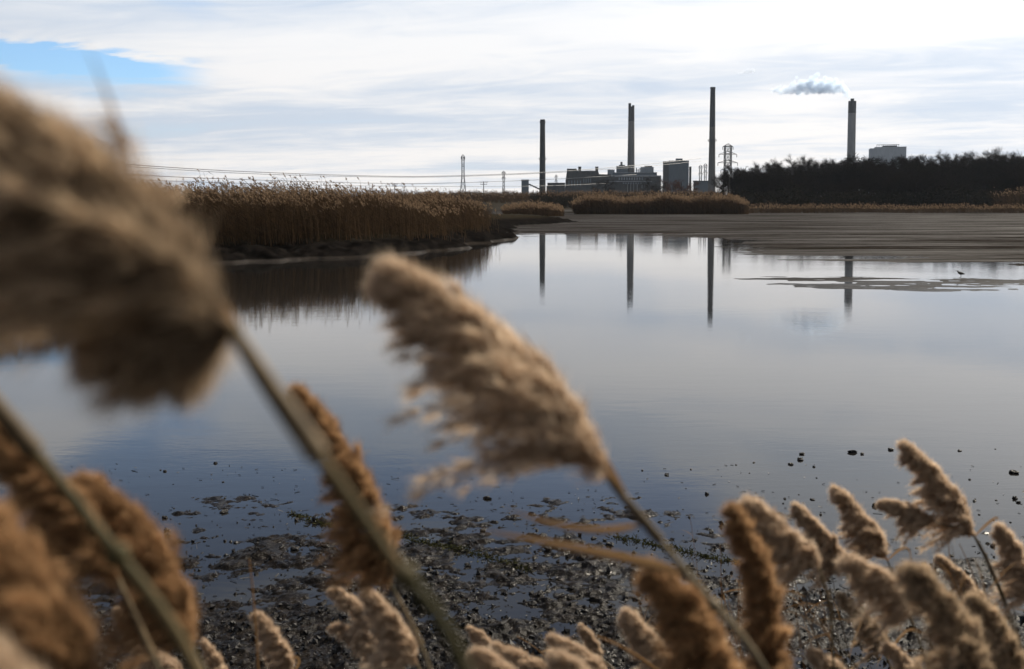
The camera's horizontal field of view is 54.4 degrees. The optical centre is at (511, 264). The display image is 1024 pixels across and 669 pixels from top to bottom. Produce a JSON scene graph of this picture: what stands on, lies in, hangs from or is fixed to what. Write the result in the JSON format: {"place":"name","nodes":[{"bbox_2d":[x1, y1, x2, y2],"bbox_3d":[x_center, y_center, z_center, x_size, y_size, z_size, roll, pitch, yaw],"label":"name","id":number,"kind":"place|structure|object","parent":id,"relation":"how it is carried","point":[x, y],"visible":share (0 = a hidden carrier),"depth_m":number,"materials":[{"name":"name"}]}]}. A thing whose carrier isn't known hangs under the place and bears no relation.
{"place":"outdoors","nodes":[
{"label":"outdoors","id":0,"kind":"place"},
{"bbox_2d":[0,233,1023,668],"bbox_3d":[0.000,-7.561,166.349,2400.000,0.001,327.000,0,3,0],"label":"water","id":1,"kind":"structure","parent":0,"point":[678,357],"depth_m":12.98,"materials":[{"name":"blue liquid"}]},
{"bbox_2d":[287,510,332,527],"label":"washed up weed","id":2,"kind":"object","parent":1,"relation":"on","point":[309,519],"visible":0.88,"depth_m":8.20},
{"bbox_2d":[393,526,533,571],"bbox_3d":[-0.408,2.135,7.474,1.460,0.089,0.279,2,4,33],"label":"washed up weed","id":3,"kind":"object","parent":1,"relation":"on","point":[466,549],"visible":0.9,"depth_m":7.44,"materials":[{"name":"plant"}]},
{"bbox_2d":[0,461,1023,662],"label":"debris","id":4,"kind":"object","parent":1,"relation":"on","point":[511,585],"visible":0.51,"depth_m":6.84,"materials":[{"name":"stone"}]},
{"bbox_2d":[605,533,740,562],"bbox_3d":[1.209,2.143,7.518,1.131,0.081,0.271,2,4,33],"label":"washed up weed","id":5,"kind":"object","parent":1,"relation":"on","point":[680,550],"visible":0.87,"depth_m":7.47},
{"bbox_2d":[0,0,1023,194],"label":"sky","id":6,"kind":"structure","parent":0,"point":[379,90],"materials":[{"name":"white"}]},
{"bbox_2d":[52,199,1023,668],"bbox_3d":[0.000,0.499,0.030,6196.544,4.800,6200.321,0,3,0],"label":"ground","id":7,"kind":"structure","parent":0,"point":[962,237],"depth_m":7.53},
{"bbox_2d":[0,627,58,668],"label":"reed","id":8,"kind":"object","parent":7,"relation":"on","point":[11,659],"visible":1,"depth_m":0.41,"materials":[{"name":"beige plant"}]},
{"bbox_2d":[0,481,110,668],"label":"reed","id":9,"kind":"object","parent":7,"relation":"on","point":[46,619],"visible":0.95,"depth_m":0.61,"materials":[{"name":"brown plant"}]},
{"bbox_2d":[0,418,161,668],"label":"reed","id":10,"kind":"object","parent":7,"relation":"on","point":[53,514],"visible":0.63,"depth_m":0.80,"materials":[{"name":"brown plant"}]},
{"bbox_2d":[0,395,202,668],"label":"reed","id":11,"kind":"object","parent":7,"relation":"on","point":[21,437],"visible":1,"depth_m":0.51,"materials":[{"name":"brown plant"}]},
{"bbox_2d":[65,465,205,668],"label":"reed","id":12,"kind":"object","parent":7,"relation":"on","point":[154,560],"visible":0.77,"depth_m":0.86,"materials":[{"name":"brown plant"}]},
{"bbox_2d":[111,606,165,668],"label":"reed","id":13,"kind":"object","parent":7,"relation":"on","point":[140,667],"visible":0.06,"depth_m":2.04,"materials":[{"name":"brown plant"}]},
{"bbox_2d":[130,645,182,668],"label":"reed","id":14,"kind":"object","parent":7,"relation":"on","point":[167,662],"visible":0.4,"depth_m":1.94,"materials":[{"name":"beige plant"}]},
{"bbox_2d":[199,637,229,668],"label":"reed","id":15,"kind":"object","parent":7,"relation":"on","point":[212,657],"visible":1,"depth_m":2.05,"materials":[{"name":"beige plant"}]},
{"bbox_2d":[0,43,472,668],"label":"reed","id":16,"kind":"object","parent":7,"relation":"on","point":[78,207],"visible":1,"depth_m":0.41,"materials":[{"name":"brown plant"}]},
{"bbox_2d":[248,558,258,668],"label":"dry stalk","id":17,"kind":"object","parent":7,"relation":"on","point":[257,657],"visible":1,"depth_m":1.74,"materials":[{"name":"brown plant"}]},
{"bbox_2d":[247,610,299,668],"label":"reed","id":18,"kind":"object","parent":7,"relation":"on","point":[274,645],"visible":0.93,"depth_m":2.04,"materials":[{"name":"beige plant"}]},
{"bbox_2d":[141,169,501,245],"bbox_3d":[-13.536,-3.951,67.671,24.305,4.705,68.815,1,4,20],"label":"reed bed","id":19,"kind":"object","parent":7,"relation":"on","point":[308,212],"visible":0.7,"depth_m":52.71,"materials":[{"name":"plant"}]},
{"bbox_2d":[325,585,375,646],"bbox_3d":[-0.179,1.262,1.980,0.376,1.287,0.073,0,3,0],"label":"reed","id":20,"kind":"object","parent":7,"relation":"on","point":[345,600],"visible":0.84,"depth_m":1.93,"materials":[{"name":"beige plant"}]},
{"bbox_2d":[284,378,430,668],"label":"reed","id":21,"kind":"object","parent":7,"relation":"on","point":[358,547],"visible":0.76,"depth_m":1.16,"materials":[{"name":"brown plant"}]},
{"bbox_2d":[326,621,404,668],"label":"reed","id":22,"kind":"object","parent":7,"relation":"on","point":[364,644],"visible":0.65,"depth_m":1.94,"materials":[{"name":"beige plant"}]},
{"bbox_2d":[356,587,419,668],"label":"reed","id":23,"kind":"object","parent":7,"relation":"on","point":[394,638],"visible":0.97,"depth_m":1.53,"materials":[{"name":"beige plant"}]},
{"bbox_2d":[460,155,465,192],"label":"lattice pylon","id":24,"kind":"object","parent":7,"relation":"on","point":[462,173],"visible":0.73,"depth_m":696.46,"materials":[{"name":"metal"}]},
{"bbox_2d":[136,179,604,186],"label":"power line","id":25,"kind":"object","parent":24,"relation":"hanging from","point":[418,186],"visible":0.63,"depth_m":757.69,"materials":[{"name":"grey metal"}]},
{"bbox_2d":[148,174,636,183],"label":"power line","id":26,"kind":"object","parent":24,"relation":"hanging from","point":[386,183],"visible":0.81,"depth_m":732.95,"materials":[{"name":"grey metal"}]},
{"bbox_2d":[465,625,491,650],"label":"reed","id":27,"kind":"object","parent":7,"relation":"on","point":[478,636],"visible":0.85,"depth_m":2.25,"materials":[{"name":"beige plant"}]},
{"bbox_2d":[466,643,519,668],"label":"reed","id":28,"kind":"object","parent":7,"relation":"on","point":[482,658],"visible":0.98,"depth_m":1.33,"materials":[{"name":"beige plant"}]},
{"bbox_2d":[487,639,547,668],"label":"reed","id":29,"kind":"object","parent":7,"relation":"on","point":[521,657],"visible":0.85,"depth_m":1.94,"materials":[{"name":"beige plant"}]},
{"bbox_2d":[521,180,538,193],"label":"power station building","id":30,"kind":"structure","parent":7,"relation":"on","point":[525,185],"depth_m":1096.90,"materials":[{"name":"brick"}]},
{"bbox_2d":[500,199,564,215],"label":"reed bed","id":31,"kind":"object","parent":7,"relation":"on","point":[541,209],"visible":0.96,"depth_m":202.11,"materials":[{"name":"plant"}]},
{"bbox_2d":[539,119,545,193],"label":"smokestack","id":32,"kind":"object","parent":7,"relation":"on","point":[542,183],"visible":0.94,"depth_m":1092.27,"materials":[{"name":"concrete"}]},
{"bbox_2d":[74,516,1023,668],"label":"mud crumbs","id":33,"kind":"object","parent":7,"relation":"on","point":[466,640],"visible":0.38,"depth_m":6.17,"materials":[{"name":"soil"}]},
{"bbox_2d":[357,246,767,668],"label":"reed","id":34,"kind":"object","parent":7,"relation":"on","point":[493,372],"visible":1,"depth_m":0.79,"materials":[{"name":"beige plant"}]},
{"bbox_2d":[541,646,594,668],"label":"reed","id":35,"kind":"object","parent":7,"relation":"on","point":[560,659],"visible":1,"depth_m":1.23,"materials":[{"name":"beige plant"}]},
{"bbox_2d":[398,188,746,202],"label":"reed bed","id":36,"kind":"object","parent":7,"relation":"on","point":[511,197],"visible":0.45,"depth_m":365.76,"materials":[{"name":"plant"}]},
{"bbox_2d":[544,630,606,668],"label":"reed","id":37,"kind":"object","parent":7,"relation":"on","point":[575,648],"visible":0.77,"depth_m":1.94,"materials":[{"name":"beige plant"}]},
{"bbox_2d":[546,167,610,194],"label":"power station building","id":38,"kind":"structure","parent":7,"relation":"on","point":[573,182],"depth_m":1175.96,"materials":[{"name":"brick"}]},
{"bbox_2d":[576,622,613,668],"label":"reed","id":39,"kind":"object","parent":7,"relation":"on","point":[586,635],"visible":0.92,"depth_m":2.15,"materials":[{"name":"beige plant"}]},
{"bbox_2d":[591,178,617,192],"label":"bare tree","id":40,"kind":"object","parent":7,"relation":"on","point":[607,183],"visible":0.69,"depth_m":657.18,"materials":[{"name":"grey plant"}]},
{"bbox_2d":[595,635,655,668],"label":"dry stalk","id":41,"kind":"object","parent":7,"relation":"on","point":[633,654],"visible":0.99,"depth_m":1.54,"materials":[{"name":"brown plant"}]},
{"bbox_2d":[606,181,651,193],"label":"power station building","id":42,"kind":"structure","parent":7,"relation":"on","point":[627,186],"depth_m":1117.56,"materials":[{"name":"brick"}]},
{"bbox_2d":[627,103,634,171],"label":"smokestack","id":43,"kind":"object","parent":7,"relation":"on","point":[631,149],"visible":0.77,"depth_m":1239.54,"materials":[{"name":"grey concrete"}]},
{"bbox_2d":[608,162,656,176],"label":"power station building","id":44,"kind":"structure","parent":7,"relation":"on","point":[622,171],"depth_m":1219.68,"materials":[{"name":"grey concrete"}]},
{"bbox_2d":[609,175,660,190],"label":"power station building","id":45,"kind":"structure","parent":7,"relation":"on","point":[654,178],"depth_m":1155.12,"materials":[{"name":"brick"}]},
{"bbox_2d":[614,604,671,668],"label":"reed","id":46,"kind":"object","parent":7,"relation":"on","point":[632,627],"visible":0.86,"depth_m":1.83,"materials":[{"name":"beige plant"}]},
{"bbox_2d":[636,166,653,171],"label":"power station building","id":47,"kind":"structure","parent":7,"relation":"on","point":[647,169],"depth_m":1225.39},
{"bbox_2d":[528,190,764,207],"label":"undergrowth","id":48,"kind":"object","parent":7,"relation":"on","point":[562,200],"visible":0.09,"depth_m":314.54,"materials":[{"name":"plant"}]},
{"bbox_2d":[633,177,668,192],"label":"bare tree","id":49,"kind":"object","parent":7,"relation":"on","point":[653,187],"visible":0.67,"depth_m":648.47,"materials":[{"name":"grey plant"}]},
{"bbox_2d":[568,191,749,213],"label":"reed bed","id":50,"kind":"object","parent":7,"relation":"on","point":[669,203],"visible":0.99,"depth_m":236.94,"materials":[{"name":"plant"}]},
{"bbox_2d":[650,177,683,193],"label":"bare tree","id":51,"kind":"object","parent":7,"relation":"on","point":[668,188],"visible":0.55,"depth_m":657.54,"materials":[{"name":"grey plant"}]},
{"bbox_2d":[663,158,690,193],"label":"power station building","id":52,"kind":"structure","parent":7,"relation":"on","point":[673,172],"depth_m":1204.38,"materials":[{"name":"brick"}]},
{"bbox_2d":[667,180,699,192],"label":"bare tree","id":53,"kind":"object","parent":7,"relation":"on","point":[678,185],"visible":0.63,"depth_m":637.10,"materials":[{"name":"grey plant"}]},
{"bbox_2d":[629,552,744,668],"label":"reed","id":54,"kind":"object","parent":7,"relation":"on","point":[687,624],"visible":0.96,"depth_m":1.01,"materials":[{"name":"brown plant"}]},
{"bbox_2d":[693,181,707,193],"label":"power station building","id":55,"kind":"structure","parent":7,"relation":"on","point":[703,186],"depth_m":1196.41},
{"bbox_2d":[708,87,716,193],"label":"smokestack","id":56,"kind":"object","parent":7,"relation":"on","point":[711,165],"visible":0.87,"depth_m":1140.71,"materials":[{"name":"grey concrete"}]},
{"bbox_2d":[710,173,731,191],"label":"bare tree","id":57,"kind":"object","parent":7,"relation":"on","point":[715,182],"visible":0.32,"depth_m":518.24,"materials":[{"name":"grey plant"}]},
{"bbox_2d":[718,143,737,189],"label":"lattice pylon","id":58,"kind":"object","parent":7,"relation":"on","point":[730,154],"visible":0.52,"depth_m":616.37,"materials":[{"name":"metal"}]},
{"bbox_2d":[119,158,700,176],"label":"power line","id":59,"kind":"object","parent":58,"relation":"hanging from","point":[403,176],"visible":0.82,"depth_m":736.40,"materials":[{"name":"grey metal"}]},
{"bbox_2d":[123,161,697,176],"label":"power line","id":60,"kind":"object","parent":58,"relation":"hanging from","point":[358,176],"visible":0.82,"depth_m":703.72,"materials":[{"name":"grey metal"}]},
{"bbox_2d":[715,164,750,187],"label":"bare tree","id":61,"kind":"object","parent":7,"relation":"on","point":[720,180],"visible":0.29,"depth_m":364.06,"materials":[{"name":"grey plant"}]},
{"bbox_2d":[716,170,752,193],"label":"bare tree","id":62,"kind":"object","parent":7,"relation":"on","point":[725,174],"visible":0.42,"depth_m":329.00,"materials":[{"name":"grey plant"}]},
{"bbox_2d":[727,181,756,195],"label":"bare tree","id":63,"kind":"object","parent":7,"relation":"on","point":[745,185],"visible":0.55,"depth_m":309.92,"materials":[{"name":"black plant"}]},
{"bbox_2d":[729,167,772,192],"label":"bare tree","id":64,"kind":"object","parent":7,"relation":"on","point":[738,178],"visible":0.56,"depth_m":319.66,"materials":[{"name":"black plant"}]},
{"bbox_2d":[715,498,797,668],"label":"reed","id":65,"kind":"object","parent":7,"relation":"on","point":[762,594],"visible":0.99,"depth_m":1.17,"materials":[{"name":"brown plant"}]},
{"bbox_2d":[746,164,794,188],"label":"bare tree","id":66,"kind":"object","parent":7,"relation":"on","point":[778,180],"visible":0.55,"depth_m":315.36,"materials":[{"name":"black plant"}]},
{"bbox_2d":[754,158,793,174],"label":"bare tree","id":67,"kind":"object","parent":7,"relation":"on","point":[780,165],"visible":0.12,"depth_m":355.67,"materials":[{"name":"grey plant"}]},
{"bbox_2d":[756,163,795,181],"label":"bare tree","id":68,"kind":"object","parent":7,"relation":"on","point":[767,168],"visible":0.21,"depth_m":335.32,"materials":[{"name":"black plant"}]},
{"bbox_2d":[734,490,834,668],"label":"reed","id":69,"kind":"object","parent":7,"relation":"on","point":[791,548],"visible":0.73,"depth_m":1.47,"materials":[{"name":"beige plant"}]},
{"bbox_2d":[774,168,805,190],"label":"bare tree","id":70,"kind":"object","parent":7,"relation":"on","point":[799,172],"visible":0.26,"depth_m":332.46,"materials":[{"name":"black plant"}]},
{"bbox_2d":[785,154,822,173],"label":"bare tree","id":71,"kind":"object","parent":7,"relation":"on","point":[790,162],"visible":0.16,"depth_m":366.93,"materials":[{"name":"grey plant"}]},
{"bbox_2d":[794,155,831,176],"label":"bare tree","id":72,"kind":"object","parent":7,"relation":"on","point":[815,166],"visible":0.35,"depth_m":351.35,"materials":[{"name":"black plant"}]},
{"bbox_2d":[792,583,835,668],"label":"dry stalk","id":73,"kind":"object","parent":7,"relation":"on","point":[797,622],"visible":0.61,"depth_m":2.25,"materials":[{"name":"brown plant"}]},
{"bbox_2d":[785,585,844,658],"bbox_3d":[0.674,1.310,2.224,0.155,1.212,0.025,0,4,5],"label":"dry stalk","id":74,"kind":"object","parent":7,"relation":"on","point":[810,616],"visible":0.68,"depth_m":2.20,"materials":[{"name":"brown plant"}]},
{"bbox_2d":[803,645,845,668],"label":"reed","id":75,"kind":"object","parent":7,"relation":"on","point":[818,659],"visible":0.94,"depth_m":2.05,"materials":[{"name":"beige plant"}]},
{"bbox_2d":[786,611,863,668],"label":"dry stalk","id":76,"kind":"object","parent":7,"relation":"on","point":[829,633],"visible":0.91,"depth_m":2.07,"materials":[{"name":"brown plant"}]},
{"bbox_2d":[785,499,891,668],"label":"reed","id":77,"kind":"object","parent":7,"relation":"on","point":[829,547],"visible":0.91,"depth_m":2.13,"materials":[{"name":"beige plant"}]},
{"bbox_2d":[817,159,862,191],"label":"bare tree","id":78,"kind":"object","parent":7,"relation":"on","point":[845,177],"visible":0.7,"depth_m":322.95,"materials":[{"name":"black plant"}]},
{"bbox_2d":[817,156,870,174],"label":"bare tree","id":79,"kind":"object","parent":7,"relation":"on","point":[863,161],"visible":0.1,"depth_m":342.51,"materials":[{"name":"black plant"}]},
{"bbox_2d":[847,98,855,161],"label":"smokestack","id":80,"kind":"object","parent":7,"relation":"on","point":[851,141],"visible":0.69,"depth_m":1386.82,"materials":[{"name":"concrete"}]},
{"bbox_2d":[830,157,879,191],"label":"bare tree","id":81,"kind":"object","parent":7,"relation":"on","point":[860,171],"visible":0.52,"depth_m":322.19,"materials":[{"name":"black plant"}]},
{"bbox_2d":[826,482,925,661],"bbox_3d":[0.923,1.218,2.277,0.440,1.470,0.094,0,3,0],"label":"reed","id":82,"kind":"object","parent":7,"relation":"on","point":[858,524],"visible":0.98,"depth_m":2.23,"materials":[{"name":"beige plant"}]},
{"bbox_2d":[835,592,917,668],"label":"reed","id":83,"kind":"object","parent":7,"relation":"on","point":[844,602],"visible":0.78,"depth_m":2.14,"materials":[{"name":"brown plant"}]},
{"bbox_2d":[735,152,1021,196],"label":"dense thicket","id":84,"kind":"object","parent":7,"relation":"on","point":[852,159],"visible":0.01,"depth_m":382.70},
{"bbox_2d":[735,180,1023,207],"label":"undergrowth","id":85,"kind":"object","parent":7,"relation":"on","point":[975,198],"visible":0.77,"depth_m":289.44,"materials":[{"name":"plant"}]},
{"bbox_2d":[748,201,1023,212],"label":"reed bed","id":86,"kind":"object","parent":7,"relation":"on","point":[872,208],"visible":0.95,"depth_m":263.68,"materials":[{"name":"plant"}]},
{"bbox_2d":[833,548,940,646],"bbox_3d":[0.686,1.114,1.572,0.388,1.362,0.091,0,3,0],"label":"reed","id":87,"kind":"object","parent":7,"relation":"on","point":[870,581],"visible":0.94,"depth_m":1.52,"materials":[{"name":"beige plant"}]},
{"bbox_2d":[869,144,906,170],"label":"power station building","id":88,"kind":"structure","parent":7,"relation":"on","point":[889,152],"depth_m":1372.38,"materials":[{"name":"metal"}]},
{"bbox_2d":[870,156,907,188],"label":"bare tree","id":89,"kind":"object","parent":7,"relation":"on","point":[894,160],"visible":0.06,"depth_m":357.30,"materials":[{"name":"black plant"}]},
{"bbox_2d":[874,155,916,173],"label":"bare tree","id":90,"kind":"object","parent":7,"relation":"on","point":[888,165],"visible":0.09,"depth_m":351.94,"materials":[{"name":"black plant"}]},
{"bbox_2d":[878,639,921,668],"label":"reed","id":91,"kind":"object","parent":7,"relation":"on","point":[897,656],"visible":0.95,"depth_m":1.94,"materials":[{"name":"beige plant"}]},
{"bbox_2d":[894,154,938,190],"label":"bare tree","id":92,"kind":"object","parent":7,"relation":"on","point":[905,159],"visible":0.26,"depth_m":360.79,"materials":[{"name":"black plant"}]},
{"bbox_2d":[904,159,948,187],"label":"bare tree","id":93,"kind":"object","parent":7,"relation":"on","point":[936,166],"visible":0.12,"depth_m":324.17,"materials":[{"name":"black plant"}]},
{"bbox_2d":[902,154,968,174],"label":"bare tree","id":94,"kind":"object","parent":7,"relation":"on","point":[926,161],"visible":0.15,"depth_m":341.86,"materials":[{"name":"black plant"}]},
{"bbox_2d":[888,555,997,668],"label":"reed","id":95,"kind":"object","parent":7,"relation":"on","point":[954,630],"visible":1,"depth_m":1.32,"materials":[{"name":"beige plant"}]},
{"bbox_2d":[874,496,1021,649],"bbox_3d":[0.984,1.188,2.079,0.498,1.436,0.067,0,3,0],"label":"reed","id":96,"kind":"object","parent":7,"relation":"on","point":[913,515],"visible":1,"depth_m":2.03,"materials":[{"name":"brown plant"}]},
{"bbox_2d":[895,437,1016,638],"bbox_3d":[1.000,1.127,2.074,0.451,1.562,0.113,0,3,0],"label":"reed","id":97,"kind":"object","parent":7,"relation":"on","point":[937,488],"visible":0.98,"depth_m":2.02,"materials":[{"name":"beige plant"}]},
{"bbox_2d":[933,553,988,607],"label":"reed","id":98,"kind":"object","parent":7,"relation":"on","point":[941,559],"visible":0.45,"depth_m":2.44,"materials":[{"name":"beige plant"}]},
{"bbox_2d":[935,153,986,183],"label":"bare tree","id":99,"kind":"object","parent":7,"relation":"on","point":[946,157],"visible":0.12,"depth_m":344.78,"materials":[{"name":"black plant"}]},
{"bbox_2d":[947,147,1008,188],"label":"bare tree","id":100,"kind":"object","parent":7,"relation":"on","point":[970,157],"visible":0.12,"depth_m":353.45,"materials":[{"name":"black plant"}]},
{"bbox_2d":[948,152,1008,192],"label":"bare tree","id":101,"kind":"object","parent":7,"relation":"on","point":[959,165],"visible":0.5,"depth_m":325.06,"materials":[{"name":"black plant"}]},
{"bbox_2d":[957,153,1010,185],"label":"bare tree","id":102,"kind":"object","parent":7,"relation":"on","point":[994,169],"visible":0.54,"depth_m":323.50,"materials":[{"name":"black plant"}]},
{"bbox_2d":[960,586,1023,668],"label":"reed","id":103,"kind":"object","parent":7,"relation":"on","point":[1006,650],"visible":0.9,"depth_m":1.63,"materials":[{"name":"beige plant"}]},
{"bbox_2d":[984,146,1023,169],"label":"bare tree","id":104,"kind":"object","parent":7,"relation":"on","point":[1014,162],"visible":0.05,"depth_m":352.72,"materials":[{"name":"black plant"}]},
{"bbox_2d":[985,521,1023,614],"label":"reed","id":105,"kind":"object","parent":7,"relation":"on","point":[1011,551],"visible":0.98,"depth_m":2.03,"materials":[{"name":"beige plant"}]},
{"bbox_2d":[986,186,1023,208],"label":"reed bed","id":106,"kind":"object","parent":7,"relation":"on","point":[1018,198],"visible":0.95,"depth_m":280.28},
{"bbox_2d":[990,166,1023,192],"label":"bare tree","id":107,"kind":"object","parent":7,"relation":"on","point":[1011,178],"visible":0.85,"depth_m":297.69,"materials":[{"name":"black plant"}]},
{"bbox_2d":[999,166,1023,194],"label":"bare tree","id":108,"kind":"object","parent":7,"relation":"on","point":[1014,186],"visible":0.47,"depth_m":299.25,"materials":[{"name":"black plant"}]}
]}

